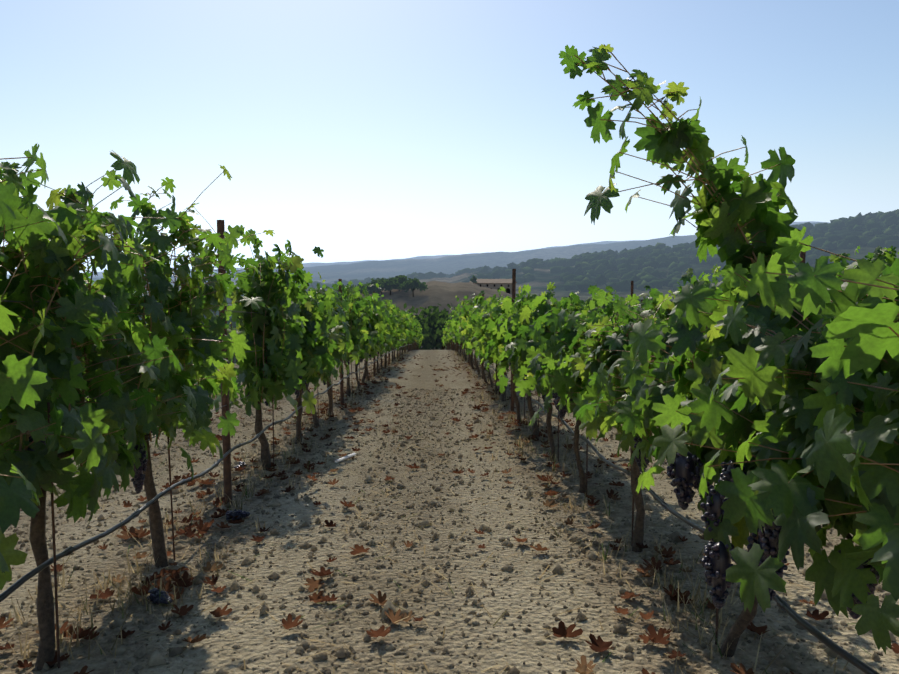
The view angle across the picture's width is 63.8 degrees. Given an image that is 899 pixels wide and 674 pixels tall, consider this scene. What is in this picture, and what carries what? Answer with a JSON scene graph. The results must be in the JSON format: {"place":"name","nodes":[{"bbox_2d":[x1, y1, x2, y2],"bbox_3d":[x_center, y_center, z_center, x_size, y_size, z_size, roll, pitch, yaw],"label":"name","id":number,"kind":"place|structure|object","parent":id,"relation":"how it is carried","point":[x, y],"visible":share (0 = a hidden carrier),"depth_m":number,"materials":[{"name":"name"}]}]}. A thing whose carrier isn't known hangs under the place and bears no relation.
{"place":"outdoors","nodes":[
{"label":"outdoors","id":0,"kind":"place"},
{"bbox_2d":[0,220,898,673],"bbox_3d":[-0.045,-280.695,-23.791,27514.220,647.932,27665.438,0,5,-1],"label":"vineyard ground","id":1,"kind":"structure","parent":0,"point":[520,646],"depth_m":3.91,"materials":[{"name":"beige soil"}]},
{"bbox_2d":[147,461,249,603],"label":"fallen grape clusters","id":2,"kind":"object","parent":1,"relation":"on","point":[153,596],"visible":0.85,"depth_m":3.31,"materials":[{"name":"purple food"}]},
{"bbox_2d":[335,453,355,462],"bbox_3d":[-0.941,1.098,6.547,0.034,0.038,0.278,3,5,29],"label":"pipe offcut","id":3,"kind":"object","parent":1,"relation":"on","point":[344,458],"visible":1,"depth_m":6.52,"materials":[{"name":"grey plastic"}]},
{"bbox_2d":[47,353,718,667],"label":"vine stakes","id":4,"kind":"object","parent":1,"relation":"on","point":[55,570],"visible":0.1,"depth_m":3.85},
{"bbox_2d":[363,289,444,349],"bbox_3d":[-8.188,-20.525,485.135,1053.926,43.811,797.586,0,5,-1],"label":"tree trunks","id":5,"kind":"object","parent":1,"relation":"on","point":[442,347],"depth_m":91.75,"materials":[{"name":"brown plant"}]},
{"bbox_2d":[114,275,640,349],"bbox_3d":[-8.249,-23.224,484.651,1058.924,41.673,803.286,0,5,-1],"label":"trees","id":6,"kind":"object","parent":5,"relation":"attached to","point":[432,328],"visible":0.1,"depth_m":89.90,"materials":[{"name":"green plant"}]},
{"bbox_2d":[2,350,857,673],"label":"dry weed tufts","id":7,"kind":"object","parent":1,"relation":"on","point":[246,490],"visible":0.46,"depth_m":3.53,"materials":[{"name":"plant"}]},
{"bbox_2d":[0,361,877,673],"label":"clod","id":8,"kind":"object","parent":1,"relation":"on","point":[416,541],"visible":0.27,"depth_m":3.74,"materials":[{"name":"brown soil"}]},
{"bbox_2d":[29,342,853,670],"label":"vine trunks","id":9,"kind":"object","parent":1,"relation":"on","point":[45,600],"visible":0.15,"depth_m":3.78,"materials":[{"name":"brown wood"}]},
{"bbox_2d":[16,264,834,360],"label":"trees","id":10,"kind":"object","parent":9,"relation":"attached to","point":[409,329],"visible":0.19,"depth_m":20.11,"materials":[{"name":"green plant"}]},
{"bbox_2d":[0,44,882,466],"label":"vine shoots","id":11,"kind":"object","parent":9,"relation":"attached to","point":[318,294],"visible":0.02,"depth_m":2.75,"materials":[{"name":"green plant"}]},
{"bbox_2d":[0,52,898,524],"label":"vine petioles","id":12,"kind":"object","parent":11,"relation":"attached to","point":[544,318],"visible":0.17,"depth_m":2.42,"materials":[{"name":"green plant"}]},
{"bbox_2d":[26,337,879,618],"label":"grape clusters","id":13,"kind":"object","parent":11,"relation":"hanging from","point":[716,561],"visible":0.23,"depth_m":2.28,"materials":[{"name":"purple food"}]},
{"bbox_2d":[0,44,898,653],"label":"vine leaves","id":14,"kind":"object","parent":9,"relation":"attached to","point":[824,432],"visible":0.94,"depth_m":2.26,"materials":[{"name":"green plant"}]},
{"bbox_2d":[210,225,898,415],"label":"vine leaves","id":15,"kind":"object","parent":9,"relation":"attached to","point":[326,345],"visible":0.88,"depth_m":6.33,"materials":[{"name":"green plant"}]},
{"bbox_2d":[82,220,805,504],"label":"trellis posts","id":16,"kind":"object","parent":1,"relation":"on","point":[226,439],"visible":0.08,"depth_m":5.03,"materials":[{"name":"brown wood"}]},
{"bbox_2d":[1,218,651,487],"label":"trellis wires","id":17,"kind":"object","parent":16,"relation":"attached to","point":[216,335],"visible":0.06,"depth_m":4.86,"materials":[{"name":"grey metal"}]},
{"bbox_2d":[0,343,879,673],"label":"drip line","id":18,"kind":"object","parent":16,"relation":"attached to","point":[808,627],"visible":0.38,"depth_m":3.01,"materials":[{"name":"black plastic"}]},
{"bbox_2d":[0,387,896,673],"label":"soil clods","id":19,"kind":"object","parent":1,"relation":"on","point":[156,659],"visible":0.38,"depth_m":3.95,"materials":[{"name":"brown soil"}]},
{"bbox_2d":[0,354,898,673],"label":"fallen leaves","id":20,"kind":"object","parent":1,"relation":"on","point":[598,644],"visible":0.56,"depth_m":3.81,"materials":[{"name":"brown plant"}]},
{"bbox_2d":[474,283,511,294],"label":"farmhouse walls","id":21,"kind":"structure","parent":1,"relation":"on","point":[498,285],"depth_m":397.97,"materials":[{"name":"beige paint"}]},
{"bbox_2d":[470,279,516,282],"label":"roof","id":22,"kind":"structure","parent":21,"relation":"on","point":[494,280],"depth_m":400.15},
{"bbox_2d":[480,284,509,293],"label":"windows","id":23,"kind":"structure","parent":21,"relation":"in","point":[507,290],"depth_m":398.13,"materials":[{"name":"black glass"}]},
{"bbox_2d":[0,0,898,274],"label":"sky","id":24,"kind":"structure","parent":0,"point":[352,130],"materials":[{"name":"blue"}]},
{"bbox_2d":[299,209,898,292],"bbox_3d":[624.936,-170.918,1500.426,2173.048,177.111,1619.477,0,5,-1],"label":"hills","id":25,"kind":"structure","parent":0,"point":[591,264],"depth_m":1083.40,"materials":[{"name":"green plant"}]}
]}

